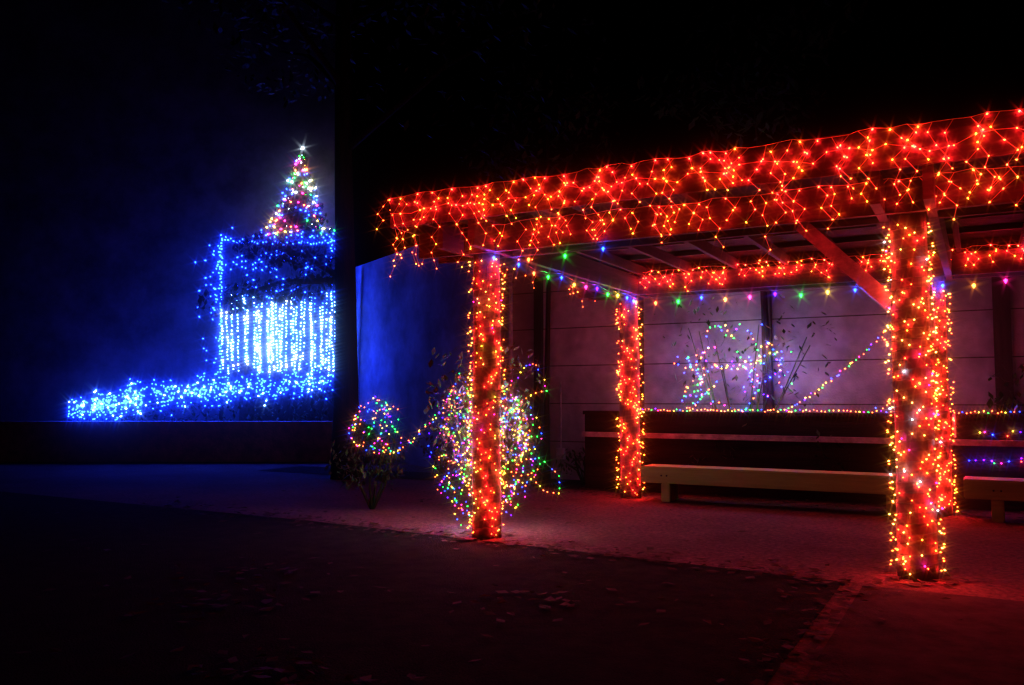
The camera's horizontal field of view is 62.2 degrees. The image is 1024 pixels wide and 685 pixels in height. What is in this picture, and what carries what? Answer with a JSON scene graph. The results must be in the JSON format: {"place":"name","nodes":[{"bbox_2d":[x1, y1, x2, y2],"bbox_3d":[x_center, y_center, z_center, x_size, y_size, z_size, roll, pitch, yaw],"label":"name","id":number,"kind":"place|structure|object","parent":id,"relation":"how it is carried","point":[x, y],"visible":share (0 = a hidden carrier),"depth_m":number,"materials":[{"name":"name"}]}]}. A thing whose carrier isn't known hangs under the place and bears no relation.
{"place":"outdoors","nodes":[
{"label":"outdoors","id":0,"kind":"place"},
{"bbox_2d":[0,491,841,684],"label":"lawn ground","id":1,"kind":"structure","parent":0,"point":[360,625],"depth_m":5.38,"materials":[{"name":"plant"}]},
{"bbox_2d":[0,458,1023,684],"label":"ground","id":2,"kind":"structure","parent":0,"point":[821,535],"depth_m":9.39,"materials":[{"name":"grey concrete"}]},
{"bbox_2d":[0,0,353,420],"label":"wall","id":3,"kind":"structure","parent":2,"relation":"on","point":[150,150],"depth_m":20.90,"materials":[{"name":"blue paint"}]},
{"bbox_2d":[0,421,365,461],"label":"retaining wall","id":4,"kind":"structure","parent":2,"relation":"on","point":[165,441],"depth_m":17.70,"materials":[{"name":"concrete"}]},
{"bbox_2d":[325,436,408,508],"bbox_3d":[-1.734,1.577,10.239,1.055,0.907,1.191,2,-4,-22],"label":"shrub","id":5,"kind":"object","parent":2,"relation":"on","point":[373,501],"visible":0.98,"depth_m":10.14,"materials":[{"name":"green plant"}]},
{"bbox_2d":[161,0,642,479],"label":"tree","id":6,"kind":"object","parent":2,"relation":"on","point":[346,398],"depth_m":14.19,"materials":[{"name":"black plant"}]},
{"bbox_2d":[423,342,540,496],"bbox_3d":[-0.294,0.962,8.689,1.337,1.925,1.375,-2,-4,29],"label":"columnar shrub","id":7,"kind":"object","parent":2,"relation":"on","point":[462,430],"visible":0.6,"depth_m":8.56,"materials":[{"name":"green plant"}]},
{"bbox_2d":[456,415,536,501],"bbox_3d":[-0.189,1.508,10.970,1.093,1.139,1.363,-2,-4,29],"label":"shrub","id":8,"kind":"object","parent":2,"relation":"on","point":[512,468],"visible":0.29,"depth_m":10.90,"materials":[{"name":"green plant"}]},
{"bbox_2d":[14,483,1023,684],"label":"leaf litter","id":9,"kind":"object","parent":2,"relation":"on","point":[285,679],"visible":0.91,"depth_m":5.67,"materials":[{"name":"brown plant"}]},
{"bbox_2d":[259,466,1021,512],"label":"curb","id":10,"kind":"structure","parent":2,"relation":"on","point":[564,483],"depth_m":13.80,"materials":[{"name":"concrete"}]},
{"bbox_2d":[359,438,381,467],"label":"shrub","id":11,"kind":"object","parent":10,"relation":"on","point":[362,447],"visible":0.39,"depth_m":14.97,"materials":[{"name":"green plant"}]},
{"bbox_2d":[412,431,463,475],"bbox_3d":[-1.256,1.884,14.410,0.952,0.835,0.853,-2,-4,29],"label":"bed plant","id":12,"kind":"object","parent":10,"relation":"on","point":[441,471],"visible":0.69,"depth_m":14.35,"materials":[{"name":"green plant"}]},
{"bbox_2d":[501,423,533,479],"bbox_3d":[-0.072,1.773,13.729,0.870,0.966,0.902,0,-4,2],"label":"shrub","id":13,"kind":"object","parent":10,"relation":"on","point":[508,474],"visible":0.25,"depth_m":13.74,"materials":[{"name":"green plant"}]},
{"bbox_2d":[487,103,611,480],"bbox_3d":[0.780,-0.766,13.878,1.968,6.002,1.840,2,-4,-24],"label":"tree","id":14,"kind":"object","parent":10,"relation":"on","point":[546,454],"visible":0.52,"depth_m":13.73,"materials":[{"name":"brown plant"}]},
{"bbox_2d":[555,443,584,484],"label":"shrub","id":15,"kind":"object","parent":10,"relation":"on","point":[581,477],"visible":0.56,"depth_m":12.96,"materials":[{"name":"green plant"}]},
{"bbox_2d":[551,459,619,492],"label":"extension cords","id":16,"kind":"object","parent":10,"relation":"on","point":[576,488],"visible":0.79,"depth_m":12.37,"materials":[{"name":"black rubber"}]},
{"bbox_2d":[653,294,836,426],"bbox_3d":[3.298,0.694,11.909,2.533,2.883,2.731,-2,-4,29],"label":"shrub","id":17,"kind":"object","parent":10,"relation":"on","point":[736,376],"visible":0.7,"depth_m":11.80,"materials":[{"name":"green plant"}]},
{"bbox_2d":[672,3,824,411],"bbox_3d":[3.469,-1.155,12.069,2.313,6.541,2.446,-2,-4,29],"label":"tree","id":18,"kind":"object","parent":10,"relation":"on","point":[770,404],"visible":0.38,"depth_m":12.03,"materials":[{"name":"brown plant"}]},
{"bbox_2d":[583,411,1023,511],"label":"wall","id":19,"kind":"structure","parent":10,"relation":"on","point":[601,462],"depth_m":11.14,"materials":[{"name":"brown wood"}]},
{"bbox_2d":[582,432,1023,446],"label":"rail","id":20,"kind":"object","parent":19,"relation":"attached to","point":[969,442],"depth_m":11.00,"materials":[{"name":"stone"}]},
{"bbox_2d":[809,430,850,470],"bbox_3d":[4.176,1.604,11.069,0.768,0.957,0.790,1,-4,-15],"label":"shrub","id":21,"kind":"object","parent":10,"relation":"on","point":[818,443],"visible":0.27,"depth_m":10.87,"materials":[{"name":"green plant"}]},
{"bbox_2d":[986,364,1023,413],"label":"shrub","id":22,"kind":"object","parent":10,"relation":"on","point":[1008,402],"visible":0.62,"depth_m":10.56,"materials":[{"name":"green plant"}]},
{"bbox_2d":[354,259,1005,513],"bbox_3d":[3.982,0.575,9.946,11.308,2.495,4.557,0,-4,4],"label":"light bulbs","id":23,"kind":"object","parent":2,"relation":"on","point":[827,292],"visible":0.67,"depth_m":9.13,"materials":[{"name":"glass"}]},
{"bbox_2d":[349,247,1019,519],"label":"light bulbs","id":24,"kind":"object","parent":2,"relation":"on","point":[701,297],"visible":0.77,"depth_m":9.50,"materials":[{"name":"glass"}]},
{"bbox_2d":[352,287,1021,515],"bbox_3d":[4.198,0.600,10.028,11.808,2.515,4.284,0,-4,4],"label":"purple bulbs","id":25,"kind":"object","parent":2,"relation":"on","point":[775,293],"visible":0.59,"depth_m":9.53,"materials":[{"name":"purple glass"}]},
{"bbox_2d":[351,110,1023,571],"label":"light bulbs","id":26,"kind":"object","parent":2,"relation":"on","point":[727,330],"depth_m":7.83,"materials":[{"name":"glass"}]},
{"bbox_2d":[377,108,1023,304],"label":"string lights","id":27,"kind":"object","parent":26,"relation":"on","point":[973,168],"visible":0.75,"depth_m":6.65,"materials":[{"name":"brown plastic"}]},
{"bbox_2d":[355,245,1023,479],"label":"back wall","id":28,"kind":"structure","parent":2,"relation":"on","point":[411,314],"depth_m":13.59,"materials":[{"name":"paint"}]},
{"bbox_2d":[506,268,564,465],"bbox_3d":[0.381,0.083,14.217,1.066,4.250,0.105,-2,-4,29],"label":"wall downpipe","id":29,"kind":"object","parent":28,"relation":"attached to","point":[560,452],"visible":0.59,"depth_m":14.39,"materials":[{"name":"metal"}]},
{"bbox_2d":[505,276,1023,477],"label":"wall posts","id":30,"kind":"object","parent":28,"relation":"attached to","point":[1002,332],"visible":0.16,"depth_m":12.35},
{"bbox_2d":[466,227,949,574],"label":"string lights","id":31,"kind":"object","parent":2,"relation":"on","point":[884,362],"visible":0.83,"depth_m":6.35},
{"bbox_2d":[472,173,952,582],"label":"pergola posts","id":32,"kind":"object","parent":2,"relation":"on","point":[916,569],"depth_m":7.93,"materials":[{"name":"brown wood"}]},
{"bbox_2d":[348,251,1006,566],"bbox_3d":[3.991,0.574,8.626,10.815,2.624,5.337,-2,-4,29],"label":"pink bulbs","id":33,"kind":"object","parent":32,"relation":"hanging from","point":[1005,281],"visible":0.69,"depth_m":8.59,"materials":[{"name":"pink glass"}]},
{"bbox_2d":[390,109,1023,300],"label":"pergola","id":34,"kind":"object","parent":32,"relation":"on","point":[856,211],"visible":0.88,"depth_m":7.24,"materials":[{"name":"brown wood"}]},
{"bbox_2d":[457,154,1023,267],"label":"rafters","id":35,"kind":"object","parent":34,"relation":"on","point":[995,162],"depth_m":8.63,"materials":[{"name":"brown wood"}]},
{"bbox_2d":[795,223,935,336],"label":"pergola knee braces","id":36,"kind":"object","parent":32,"relation":"attached to","point":[873,288],"visible":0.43,"depth_m":6.64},
{"bbox_2d":[952,414,956,436],"bbox_3d":[4.974,0.935,9.549,0.012,0.260,0.130,-1,-4,14],"label":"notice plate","id":37,"kind":"object","parent":32,"relation":"attached to","point":[954,432],"visible":1,"depth_m":9.52,"materials":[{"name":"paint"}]},
{"bbox_2d":[641,464,895,515],"bbox_3d":[3.215,1.787,10.395,3.300,0.450,0.440,-2,-4,29],"label":"bench","id":38,"kind":"object","parent":2,"relation":"on","point":[832,481],"visible":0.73,"depth_m":10.24,"materials":[{"name":"brown wood"}]},
{"bbox_2d":[963,476,1023,522],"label":"bench","id":39,"kind":"object","parent":2,"relation":"on","point":[977,487],"visible":0.99,"depth_m":9.10,"materials":[{"name":"brown wood"}]},
{"bbox_2d":[221,226,1023,565],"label":"light wires","id":40,"kind":"object","parent":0,"point":[687,386],"visible":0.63,"depth_m":8.54,"materials":[{"name":"green"}]},
{"bbox_2d":[352,0,1023,266],"label":"sky","id":41,"kind":"structure","parent":0,"point":[906,62],"materials":[{"name":"black"}]},
{"bbox_2d":[802,585,1023,684],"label":"path","id":42,"kind":"structure","parent":0,"point":[920,638],"depth_m":4.61,"materials":[{"name":"concrete"}]},
{"label":"raised bed ground","id":43,"kind":"structure","parent":0,"visible":0},
{"bbox_2d":[71,381,333,420],"bbox_3d":[-6.567,1.691,18.568,6.340,1.740,1.022,0,-4,0],"label":"hedge","id":44,"kind":"object","parent":43,"relation":"on","point":[210,409],"visible":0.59,"depth_m":18.56,"materials":[{"name":"green plant"}]},
{"bbox_2d":[68,161,334,419],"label":"string lights","id":45,"kind":"object","parent":44,"relation":"attached to","point":[135,394],"visible":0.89,"depth_m":18.39},
{"bbox_2d":[219,238,334,420],"bbox_3d":[-5.168,-0.256,19.467,3.067,4.251,0.268,0,-4,0],"label":"frame","id":46,"kind":"object","parent":43,"relation":"on","point":[222,323],"visible":0.41,"depth_m":19.47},
{"bbox_2d":[69,293,334,416],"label":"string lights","id":47,"kind":"object","parent":46,"relation":"attached to","point":[267,346],"depth_m":19.43,"materials":[{"name":"glowing light"},{"name":"glass"}]},
{"bbox_2d":[220,147,331,371],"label":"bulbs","id":48,"kind":"object","parent":47,"relation":"on","point":[286,301],"depth_m":19.47,"materials":[{"name":"white glass"}]},
{"bbox_2d":[239,248,334,420],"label":"string lights","id":49,"kind":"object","parent":43,"relation":"on","point":[247,371],"depth_m":19.61},
{"bbox_2d":[259,151,334,247],"bbox_3d":[-5.018,-3.325,20.126,1.848,2.434,1.839,-2,-4,29],"label":"christmas tree","id":50,"kind":"object","parent":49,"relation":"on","point":[291,218],"depth_m":19.90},
{"bbox_2d":[268,161,317,234],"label":"string lights","id":51,"kind":"object","parent":50,"relation":"attached to","point":[286,200],"visible":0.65,"depth_m":19.88}
]}

